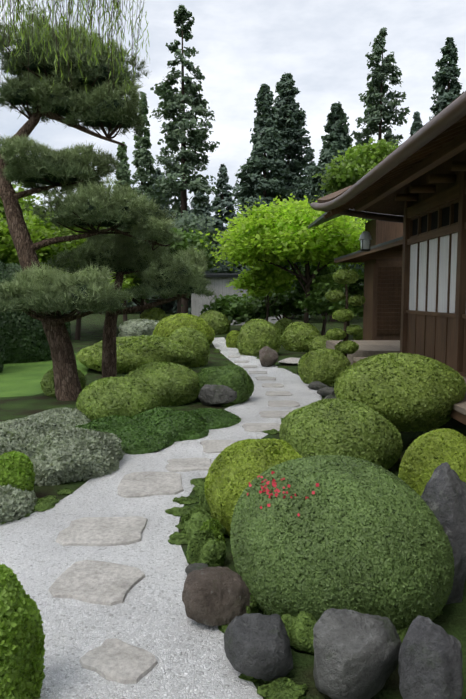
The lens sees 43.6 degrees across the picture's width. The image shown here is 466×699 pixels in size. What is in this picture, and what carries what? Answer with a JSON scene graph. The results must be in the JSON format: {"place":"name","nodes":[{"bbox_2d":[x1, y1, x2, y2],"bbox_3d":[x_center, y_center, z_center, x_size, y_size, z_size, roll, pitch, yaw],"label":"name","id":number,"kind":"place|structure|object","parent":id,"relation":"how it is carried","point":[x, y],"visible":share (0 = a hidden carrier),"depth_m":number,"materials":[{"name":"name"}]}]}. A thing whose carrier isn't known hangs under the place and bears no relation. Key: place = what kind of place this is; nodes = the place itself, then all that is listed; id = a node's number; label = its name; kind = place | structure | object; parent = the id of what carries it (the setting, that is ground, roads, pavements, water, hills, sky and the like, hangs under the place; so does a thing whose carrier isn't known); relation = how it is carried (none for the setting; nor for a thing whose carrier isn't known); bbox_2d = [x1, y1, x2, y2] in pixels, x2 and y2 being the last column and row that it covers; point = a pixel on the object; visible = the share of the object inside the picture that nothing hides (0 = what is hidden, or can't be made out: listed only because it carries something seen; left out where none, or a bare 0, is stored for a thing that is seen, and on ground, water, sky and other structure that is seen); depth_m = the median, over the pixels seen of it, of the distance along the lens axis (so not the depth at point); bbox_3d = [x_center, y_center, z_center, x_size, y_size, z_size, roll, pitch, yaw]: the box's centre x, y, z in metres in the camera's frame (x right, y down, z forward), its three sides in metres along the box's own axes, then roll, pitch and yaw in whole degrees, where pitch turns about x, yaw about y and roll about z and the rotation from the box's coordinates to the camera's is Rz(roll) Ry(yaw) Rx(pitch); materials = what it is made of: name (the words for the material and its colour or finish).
{"place":"outdoors","nodes":[
{"label":"outdoors","id":0,"kind":"place"},
{"bbox_2d":[0,0,149,98],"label":"willow branches","id":1,"kind":"object","parent":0,"point":[117,6],"visible":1,"depth_m":5.52,"materials":[{"name":"green plant"}]},
{"bbox_2d":[0,337,321,698],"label":"gravel path","id":2,"kind":"structure","parent":0,"point":[150,616],"depth_m":3.08,"materials":[{"name":"gravel"}]},
{"bbox_2d":[0,564,45,698],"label":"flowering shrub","id":3,"kind":"object","parent":2,"relation":"on","point":[22,652],"visible":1,"depth_m":2.08,"materials":[{"name":"green plant"}]},
{"bbox_2d":[49,560,145,605],"bbox_3d":[-0.718,1.236,3.091,0.445,0.044,0.407,1,5,15],"label":"stepping stone","id":4,"kind":"object","parent":2,"relation":"on","point":[100,582],"visible":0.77,"depth_m":3.05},
{"bbox_2d":[55,516,146,545],"bbox_3d":[-0.837,1.174,3.760,0.544,0.044,0.462,0,5,1],"label":"stepping stone","id":5,"kind":"object","parent":2,"relation":"on","point":[99,531],"visible":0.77,"depth_m":3.71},
{"bbox_2d":[79,638,157,683],"bbox_3d":[-0.473,1.299,2.417,0.303,0.043,0.224,3,6,30],"label":"stepping stone","id":6,"kind":"object","parent":2,"relation":"on","point":[116,660],"visible":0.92,"depth_m":2.39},
{"bbox_2d":[121,429,173,454],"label":"ground cover","id":7,"kind":"object","parent":2,"relation":"on","point":[144,441],"visible":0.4,"depth_m":5.74,"materials":[{"name":"green plant"}]},
{"bbox_2d":[117,471,183,497],"bbox_3d":[-0.646,1.088,4.678,0.534,0.045,0.605,0,5,1],"label":"stepping stone","id":8,"kind":"object","parent":2,"relation":"on","point":[139,484],"visible":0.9,"depth_m":4.63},
{"bbox_2d":[2,349,308,698],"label":"ground cover","id":9,"kind":"object","parent":2,"relation":"on","point":[283,688],"visible":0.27,"depth_m":3.79,"materials":[{"name":"green plant"}]},
{"bbox_2d":[185,563,207,574],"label":"rock","id":10,"kind":"object","parent":9,"relation":"on","point":[192,567],"visible":0.46,"depth_m":3.10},
{"bbox_2d":[224,613,292,680],"bbox_3d":[0.101,1.208,2.349,0.281,0.238,0.285,0,5,1],"label":"rock","id":11,"kind":"object","parent":9,"relation":"on","point":[256,645],"visible":1,"depth_m":2.26,"materials":[{"name":"stone"}]},
{"bbox_2d":[165,458,211,471],"bbox_3d":[-0.384,1.038,5.224,0.445,0.045,0.376,-1,5,-9],"label":"stepping stone","id":12,"kind":"object","parent":2,"relation":"on","point":[184,464],"visible":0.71,"depth_m":5.17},
{"bbox_2d":[200,440,237,452],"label":"stepping stone","id":13,"kind":"object","parent":2,"relation":"on","point":[214,446],"visible":0.54,"depth_m":5.84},
{"bbox_2d":[248,371,266,373],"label":"stepping stone","id":14,"kind":"object","parent":2,"relation":"on","point":[257,372],"visible":0.75,"depth_m":11.37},
{"bbox_2d":[255,376,275,379],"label":"stepping stone","id":15,"kind":"object","parent":2,"relation":"on","point":[264,378],"visible":0.83,"depth_m":10.55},
{"bbox_2d":[262,383,283,387],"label":"stepping stone","id":16,"kind":"object","parent":2,"relation":"on","point":[276,385],"visible":0.83,"depth_m":9.72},
{"bbox_2d":[0,309,465,698],"bbox_3d":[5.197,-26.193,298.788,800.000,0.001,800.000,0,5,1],"label":"ground","id":17,"kind":"structure","parent":0,"point":[451,620],"depth_m":6.99,"materials":[{"name":"plant"}]},
{"bbox_2d":[0,451,35,490],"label":"flowering shrub","id":18,"kind":"object","parent":17,"relation":"on","point":[16,468],"visible":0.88,"depth_m":4.19,"materials":[{"name":"green plant"}]},
{"bbox_2d":[0,484,36,524],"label":"shrub","id":19,"kind":"object","parent":17,"relation":"on","point":[16,503],"visible":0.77,"depth_m":3.98,"materials":[{"name":"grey plant"}]},
{"bbox_2d":[0,428,36,458],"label":"shrub","id":20,"kind":"object","parent":17,"relation":"on","point":[17,440],"visible":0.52,"depth_m":4.96,"materials":[{"name":"green plant"}]},
{"bbox_2d":[0,182,53,220],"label":"tree","id":21,"kind":"object","parent":17,"relation":"on","point":[21,201],"visible":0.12,"depth_m":24.74,"materials":[{"name":"green"}]},
{"bbox_2d":[0,218,85,268],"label":"tree","id":22,"kind":"object","parent":17,"relation":"on","point":[8,252],"visible":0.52,"depth_m":18.04,"materials":[{"name":"green"}]},
{"bbox_2d":[0,413,87,445],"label":"shrub","id":23,"kind":"object","parent":17,"relation":"on","point":[35,428],"visible":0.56,"depth_m":5.87,"materials":[{"name":"grey plant"}]},
{"bbox_2d":[0,353,88,396],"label":"lawn patch","id":24,"kind":"object","parent":17,"relation":"on","point":[20,379],"visible":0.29,"depth_m":10.93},
{"bbox_2d":[0,313,4,372],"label":"hedge","id":25,"kind":"object","parent":24,"relation":"on","point":[2,347],"visible":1,"depth_m":11.43,"materials":[{"name":"green plant"}]},
{"bbox_2d":[0,260,15,363],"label":"hedge","id":26,"kind":"object","parent":24,"relation":"on","point":[3,273],"visible":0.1,"depth_m":12.90,"materials":[{"name":"green plant"}]},
{"bbox_2d":[4,262,51,363],"bbox_3d":[-5.146,-0.890,13.767,1.951,2.305,1.973,0,5,1],"label":"hedge","id":27,"kind":"object","parent":24,"relation":"on","point":[30,341],"visible":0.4,"depth_m":13.09,"materials":[{"name":"green plant"}]},
{"bbox_2d":[49,310,70,359],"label":"hedge","id":28,"kind":"object","parent":24,"relation":"on","point":[67,324],"depth_m":14.20,"materials":[{"name":"green plant"}]},
{"bbox_2d":[0,196,112,259],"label":"tree","id":29,"kind":"object","parent":17,"relation":"on","point":[30,218],"visible":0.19,"depth_m":20.47,"materials":[{"name":"green"}]},
{"bbox_2d":[25,407,90,422],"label":"shrub","id":30,"kind":"object","parent":17,"relation":"on","point":[69,411],"visible":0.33,"depth_m":6.67,"materials":[{"name":"green plant"}]},
{"bbox_2d":[40,368,86,396],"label":"shrub","id":31,"kind":"object","parent":17,"relation":"on","point":[47,385],"visible":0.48,"depth_m":8.74,"materials":[{"name":"green plant"}]},
{"bbox_2d":[30,426,121,485],"bbox_3d":[-1.382,0.883,5.170,0.788,0.351,1.114,0,5,1],"label":"shrub","id":32,"kind":"object","parent":17,"relation":"on","point":[66,455],"visible":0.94,"depth_m":4.86,"materials":[{"name":"grey plant"}]},
{"bbox_2d":[74,424,96,430],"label":"ground cover","id":33,"kind":"object","parent":17,"relation":"on","point":[89,426],"visible":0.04,"depth_m":5.96,"materials":[{"name":"green plant"}]},
{"bbox_2d":[43,265,138,339],"bbox_3d":[-5.556,-1.733,20.001,4.560,2.912,4.230,3,6,27],"label":"tree","id":34,"kind":"object","parent":17,"relation":"on","point":[127,283],"visible":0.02,"depth_m":19.99,"materials":[{"name":"green"}]},
{"bbox_2d":[0,0,216,400],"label":"pine tree","id":35,"kind":"object","parent":17,"relation":"on","point":[94,206],"visible":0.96,"depth_m":8.41,"materials":[{"name":"green plant"}]},
{"bbox_2d":[85,415,144,439],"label":"ground cover","id":36,"kind":"object","parent":17,"relation":"on","point":[121,427],"visible":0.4,"depth_m":6.08,"materials":[{"name":"green plant"}]},
{"bbox_2d":[76,376,161,420],"bbox_3d":[-1.395,0.598,7.137,1.027,0.534,1.028,0,5,1],"label":"shrub","id":37,"kind":"object","parent":17,"relation":"on","point":[118,395],"visible":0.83,"depth_m":6.79,"materials":[{"name":"green plant"}]},
{"bbox_2d":[105,272,142,315],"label":"tree","id":38,"kind":"object","parent":17,"relation":"on","point":[130,276],"depth_m":23.03,"materials":[{"name":"green"}]},
{"bbox_2d":[106,142,144,321],"bbox_3d":[-6.127,-6.525,32.776,2.640,9.981,2.616,2,6,22],"label":"conifer","id":39,"kind":"object","parent":17,"relation":"on","point":[123,175],"visible":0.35,"depth_m":32.14,"materials":[{"name":"green"}]},
{"bbox_2d":[76,335,196,373],"bbox_3d":[-1.997,0.035,12.345,2.491,0.721,2.511,0,5,1],"label":"shrub","id":40,"kind":"object","parent":17,"relation":"on","point":[134,352],"visible":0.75,"depth_m":11.54,"materials":[{"name":"green plant"}]},
{"bbox_2d":[118,319,158,336],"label":"shrub","id":41,"kind":"object","parent":17,"relation":"on","point":[134,327],"visible":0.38,"depth_m":18.74,"materials":[{"name":"green plant"}]},
{"bbox_2d":[126,91,160,303],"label":"conifer","id":42,"kind":"object","parent":17,"relation":"on","point":[142,156],"visible":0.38,"depth_m":40.60,"materials":[{"name":"green"}]},
{"bbox_2d":[139,308,166,320],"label":"shrub","id":43,"kind":"object","parent":17,"relation":"on","point":[158,314],"visible":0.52,"depth_m":26.46,"materials":[{"name":"green plant"}]},
{"bbox_2d":[119,167,190,312],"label":"conifer","id":44,"kind":"object","parent":17,"relation":"on","point":[158,174],"visible":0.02,"depth_m":48.75,"materials":[{"name":"green"}]},
{"bbox_2d":[123,278,188,313],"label":"tree","id":45,"kind":"object","parent":17,"relation":"on","point":[135,301],"visible":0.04,"depth_m":26.37,"materials":[{"name":"green"}]},
{"bbox_2d":[125,362,198,406],"bbox_3d":[-1.013,0.466,8.411,1.142,0.574,1.168,0,5,1],"label":"shrub","id":46,"kind":"object","parent":17,"relation":"on","point":[172,384],"visible":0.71,"depth_m":8.03,"materials":[{"name":"green plant"}]},
{"bbox_2d":[149,207,176,310],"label":"forest wall","id":47,"kind":"structure","parent":17,"relation":"on","point":[168,307],"depth_m":52.67,"materials":[{"name":"green"}]},
{"bbox_2d":[132,406,206,441],"bbox_3d":[-0.779,0.791,6.572,1.015,0.258,1.287,0,5,1],"label":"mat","id":48,"kind":"object","parent":17,"relation":"on","point":[177,425],"visible":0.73,"depth_m":6.29,"materials":[{"name":"green plant"}]},
{"bbox_2d":[139,228,224,313],"bbox_3d":[-2.534,-2.850,23.733,4.296,4.437,4.811,3,6,26],"label":"tree","id":49,"kind":"object","parent":17,"relation":"on","point":[190,237],"visible":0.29,"depth_m":23.23,"materials":[{"name":"green"}]},
{"bbox_2d":[152,313,214,343],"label":"shrub","id":50,"kind":"object","parent":17,"relation":"on","point":[165,327],"visible":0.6,"depth_m":16.62,"materials":[{"name":"green plant"}]},
{"bbox_2d":[145,5,227,313],"bbox_3d":[-3.678,-12.352,38.528,6.724,20.518,8.939,0,5,1],"label":"conifer","id":51,"kind":"object","parent":17,"relation":"on","point":[172,104],"visible":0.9,"depth_m":38.24,"materials":[{"name":"green"}]},
{"bbox_2d":[168,327,209,366],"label":"shrub","id":52,"kind":"object","parent":17,"relation":"on","point":[196,341],"visible":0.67,"depth_m":12.34,"materials":[{"name":"green plant"}]},
{"bbox_2d":[159,191,225,303],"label":"conifer","id":53,"kind":"object","parent":17,"relation":"on","point":[207,209],"visible":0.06,"depth_m":50.67,"materials":[{"name":"green"}]},
{"bbox_2d":[186,426,208,439],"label":"ground cover","id":54,"kind":"object","parent":17,"relation":"on","point":[200,434],"visible":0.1,"depth_m":6.23,"materials":[{"name":"green plant"}]},
{"bbox_2d":[171,194,226,313],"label":"conifer tree","id":55,"kind":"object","parent":17,"relation":"on","point":[198,209],"depth_m":46.79,"materials":[{"name":"green"}]},
{"bbox_2d":[180,505,225,538],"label":"moss","id":56,"kind":"object","parent":17,"relation":"on","point":[195,518],"visible":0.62,"depth_m":3.63,"materials":[{"name":"green plant"}]},
{"bbox_2d":[197,490,209,510],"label":"plant","id":57,"kind":"object","parent":17,"relation":"on","point":[203,503],"visible":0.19,"depth_m":4.05,"materials":[{"name":"green plant"}]},
{"bbox_2d":[186,529,225,566],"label":"moss","id":58,"kind":"object","parent":17,"relation":"on","point":[207,548],"visible":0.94,"depth_m":3.25,"materials":[{"name":"green plant"}]},
{"bbox_2d":[200,518,224,542],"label":"shrub","id":59,"kind":"object","parent":17,"relation":"on","point":[214,525],"visible":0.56,"depth_m":3.51,"materials":[{"name":"green plant"}]},
{"bbox_2d":[199,310,230,334],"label":"shrub","id":60,"kind":"object","parent":17,"relation":"on","point":[219,322],"visible":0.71,"depth_m":22.68,"materials":[{"name":"green plant"}]},
{"bbox_2d":[190,407,240,429],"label":"shrub","id":61,"kind":"object","parent":17,"relation":"on","point":[214,418],"visible":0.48,"depth_m":6.97,"materials":[{"name":"green plant"}]},
{"bbox_2d":[182,566,252,625],"bbox_3d":[-0.076,1.152,2.732,0.331,0.252,0.213,-2,6,-22],"label":"rock","id":62,"kind":"object","parent":17,"relation":"on","point":[216,596],"visible":0.9,"depth_m":2.66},
{"bbox_2d":[190,164,244,311],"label":"conifer tree","id":63,"kind":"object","parent":17,"relation":"on","point":[223,199],"depth_m":48.44,"materials":[{"name":"green"}]},
{"bbox_2d":[198,384,236,405],"bbox_3d":[-0.199,0.638,8.088,0.512,0.329,0.416,2,6,16],"label":"rock","id":64,"kind":"object","parent":17,"relation":"on","point":[210,395],"visible":0.9,"depth_m":7.93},
{"bbox_2d":[197,365,254,403],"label":"shrub","id":65,"kind":"object","parent":17,"relation":"on","point":[238,380],"visible":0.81,"depth_m":8.21,"materials":[{"name":"green plant"}]},
{"bbox_2d":[226,330,238,347],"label":"shrub","id":66,"kind":"object","parent":17,"relation":"on","point":[231,337],"visible":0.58,"depth_m":16.92,"materials":[{"name":"green plant"}]},
{"bbox_2d":[191,273,282,324],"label":"boundary wall","id":67,"kind":"structure","parent":17,"relation":"on","point":[222,280],"depth_m":29.84,"materials":[{"name":"grey"}]},
{"bbox_2d":[200,293,277,324],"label":"shrub","id":68,"kind":"object","parent":17,"relation":"on","point":[235,307],"visible":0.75,"depth_m":23.04,"materials":[{"name":"green"}]},
{"bbox_2d":[242,145,260,217],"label":"conifer tree","id":69,"kind":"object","parent":17,"relation":"on","point":[253,153],"depth_m":50.39,"materials":[{"name":"green"}]},
{"bbox_2d":[204,438,301,535],"bbox_3d":[0.187,0.880,3.866,0.760,0.569,0.772,0,5,1],"label":"shrub","id":70,"kind":"object","parent":17,"relation":"on","point":[235,469],"visible":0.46,"depth_m":3.68,"materials":[{"name":"green plant"}]},
{"bbox_2d":[246,594,259,613],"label":"plant","id":71,"kind":"object","parent":17,"relation":"on","point":[255,609],"visible":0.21,"depth_m":2.73,"materials":[{"name":"green plant"}]},
{"bbox_2d":[236,319,281,355],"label":"shrub","id":72,"kind":"object","parent":17,"relation":"on","point":[254,337],"visible":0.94,"depth_m":14.61,"materials":[{"name":"green plant"}]},
{"bbox_2d":[242,423,279,431],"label":"stepping stone","id":73,"kind":"object","parent":17,"relation":"on","point":[254,427],"visible":0.69,"depth_m":6.66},
{"bbox_2d":[225,263,297,320],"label":"tree","id":74,"kind":"object","parent":17,"relation":"on","point":[261,281],"visible":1,"depth_m":19.59,"materials":[{"name":"green"}]},
{"bbox_2d":[229,83,295,270],"bbox_3d":[1.773,-8.826,35.462,4.496,14.063,4.521,0,5,1],"label":"conifer","id":75,"kind":"object","parent":17,"relation":"on","point":[266,140],"visible":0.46,"depth_m":34.39,"materials":[{"name":"green"}]},
{"bbox_2d":[259,346,277,366],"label":"rock","id":76,"kind":"object","parent":17,"relation":"on","point":[268,356],"visible":0.92,"depth_m":12.37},
{"bbox_2d":[259,410,291,417],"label":"stepping stone","id":77,"kind":"object","parent":17,"relation":"on","point":[273,414],"visible":0.54,"depth_m":7.36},
{"bbox_2d":[240,284,315,320],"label":"shrub","id":78,"kind":"object","parent":17,"relation":"on","point":[284,305],"visible":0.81,"depth_m":21.91,"materials":[{"name":"green"}]},
{"bbox_2d":[265,391,291,395],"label":"stepping stone","id":79,"kind":"object","parent":17,"relation":"on","point":[277,393],"visible":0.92,"depth_m":8.92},
{"bbox_2d":[192,193,367,322],"bbox_3d":[1.956,-2.514,18.873,6.521,4.665,6.301,0,5,1],"label":"japanese maple","id":80,"kind":"object","parent":17,"relation":"on","point":[260,236],"visible":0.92,"depth_m":17.38,"materials":[{"name":"green"}]},
{"bbox_2d":[268,400,299,406],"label":"stepping stone","id":81,"kind":"object","parent":17,"relation":"on","point":[287,403],"visible":0.81,"depth_m":8.09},
{"bbox_2d":[274,318,293,335],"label":"shrub","id":82,"kind":"object","parent":17,"relation":"on","point":[282,324],"visible":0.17,"depth_m":20.45,"materials":[{"name":"green plant"}]},
{"bbox_2d":[278,357,299,364],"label":"stone slab","id":83,"kind":"structure","parent":17,"relation":"on","point":[291,360],"depth_m":12.71,"materials":[{"name":"stone"}]},
{"bbox_2d":[272,72,310,317],"bbox_3d":[3.333,-9.662,37.272,6.397,15.395,5.934,0,5,1],"label":"conifer","id":84,"kind":"object","parent":17,"relation":"on","point":[291,125],"visible":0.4,"depth_m":36.20,"materials":[{"name":"green"}]},
{"bbox_2d":[281,610,318,654],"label":"moss","id":85,"kind":"object","parent":17,"relation":"on","point":[299,627],"visible":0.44,"depth_m":2.51,"materials":[{"name":"green plant"}]},
{"bbox_2d":[281,322,320,351],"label":"shrub","id":86,"kind":"object","parent":17,"relation":"on","point":[297,336],"visible":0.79,"depth_m":15.78,"materials":[{"name":"green plant"}]},
{"bbox_2d":[302,147,315,201],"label":"conifer tree","id":87,"kind":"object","parent":17,"relation":"on","point":[311,155],"depth_m":48.41,"materials":[{"name":"green"}]},
{"bbox_2d":[289,262,341,335],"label":"tree","id":88,"kind":"object","parent":17,"relation":"on","point":[313,268],"visible":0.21,"depth_m":21.25,"materials":[{"name":"green"}]},
{"bbox_2d":[308,381,328,389],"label":"rock","id":89,"kind":"object","parent":17,"relation":"on","point":[316,385],"visible":0.75,"depth_m":9.33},
{"bbox_2d":[308,335,330,350],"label":"shrub","id":90,"kind":"object","parent":17,"relation":"on","point":[318,342],"visible":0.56,"depth_m":15.18,"materials":[{"name":"green plant"}]},
{"bbox_2d":[298,348,350,385],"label":"shrub","id":91,"kind":"object","parent":17,"relation":"on","point":[326,366],"visible":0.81,"depth_m":9.80,"materials":[{"name":"green plant"}]},
{"bbox_2d":[317,387,335,396],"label":"rock","id":92,"kind":"object","parent":17,"relation":"on","point":[325,392],"visible":0.58,"depth_m":8.65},
{"bbox_2d":[292,101,363,321],"bbox_3d":[5.841,-7.797,33.628,5.743,12.356,5.859,0,5,1],"label":"conifer","id":93,"kind":"object","parent":17,"relation":"on","point":[337,137],"visible":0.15,"depth_m":32.51,"materials":[{"name":"green"}]},
{"bbox_2d":[294,266,363,339],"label":"tree","id":94,"kind":"object","parent":17,"relation":"on","point":[320,303],"visible":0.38,"depth_m":16.42,"materials":[{"name":"green"}]},
{"bbox_2d":[279,398,402,469],"bbox_3d":[0.959,0.739,5.253,1.078,0.597,1.049,0,5,1],"label":"shrub","id":95,"kind":"object","parent":17,"relation":"on","point":[345,427],"visible":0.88,"depth_m":4.88,"materials":[{"name":"green plant"}]},
{"bbox_2d":[230,454,454,629],"bbox_3d":[0.534,0.894,2.979,1.096,0.706,1.144,0,5,1],"label":"shrub","id":96,"kind":"object","parent":17,"relation":"on","point":[361,535],"visible":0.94,"depth_m":2.54,"materials":[{"name":"green plant"}]},
{"bbox_2d":[247,471,318,516],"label":"red flowers","id":97,"kind":"object","parent":96,"relation":"on","point":[277,489],"visible":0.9,"depth_m":2.75,"materials":[{"name":"red"}]},
{"bbox_2d":[325,269,365,356],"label":"cloud-pruned tree","id":98,"kind":"object","parent":17,"relation":"on","point":[345,346],"visible":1,"depth_m":10.04,"materials":[{"name":"green plant"}]},
{"bbox_2d":[312,137,398,195],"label":"tree","id":99,"kind":"object","parent":17,"relation":"on","point":[358,163],"visible":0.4,"depth_m":28.10,"materials":[{"name":"green"}]},
{"bbox_2d":[313,608,401,698],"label":"rock","id":100,"kind":"object","parent":17,"relation":"on","point":[356,654],"visible":0.98,"depth_m":2.08,"materials":[{"name":"stone"}]},
{"bbox_2d":[352,27,409,147],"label":"conifer","id":101,"kind":"object","parent":17,"relation":"on","point":[377,111],"visible":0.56,"depth_m":42.10,"materials":[{"name":"green"}]},
{"bbox_2d":[308,91,465,424],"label":"house","id":102,"kind":"structure","parent":17,"relation":"on","point":[408,196],"depth_m":8.78,"materials":[{"name":"brown wood"}]},
{"bbox_2d":[334,352,465,431],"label":"shrub","id":103,"kind":"object","parent":17,"relation":"on","point":[405,392],"visible":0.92,"depth_m":5.48,"materials":[{"name":"green plant"}]},
{"bbox_2d":[396,622,408,642],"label":"plant","id":104,"kind":"object","parent":17,"relation":"on","point":[402,632],"depth_m":2.51,"materials":[{"name":"green plant"}]},
{"bbox_2d":[409,111,422,137],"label":"conifer tree","id":105,"kind":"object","parent":17,"relation":"on","point":[416,125],"depth_m":49.89,"materials":[{"name":"green"}]},
{"bbox_2d":[398,615,462,698],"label":"rock","id":106,"kind":"object","parent":17,"relation":"on","point":[430,661],"visible":1,"depth_m":1.99,"materials":[{"name":"stone"}]},
{"bbox_2d":[398,428,465,495],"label":"shrub","id":107,"kind":"object","parent":17,"relation":"on","point":[426,455],"visible":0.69,"depth_m":4.06,"materials":[{"name":"green plant"}]},
{"bbox_2d":[421,462,465,603],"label":"rock","id":108,"kind":"object","parent":17,"relation":"on","point":[443,496],"visible":0.54,"depth_m":2.82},
{"bbox_2d":[429,37,462,119],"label":"conifer","id":109,"kind":"object","parent":17,"relation":"on","point":[447,74],"visible":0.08,"depth_m":37.96,"materials":[{"name":"green"}]},
{"bbox_2d":[0,0,465,230],"label":"sky","id":110,"kind":"structure","parent":0,"point":[242,46],"materials":[{"name":"white"}]},
{"bbox_2d":[352,329,362,339],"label":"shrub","id":111,"kind":"object","parent":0,"point":[358,336],"visible":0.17,"depth_m":18.53,"materials":[{"name":"green plant"}]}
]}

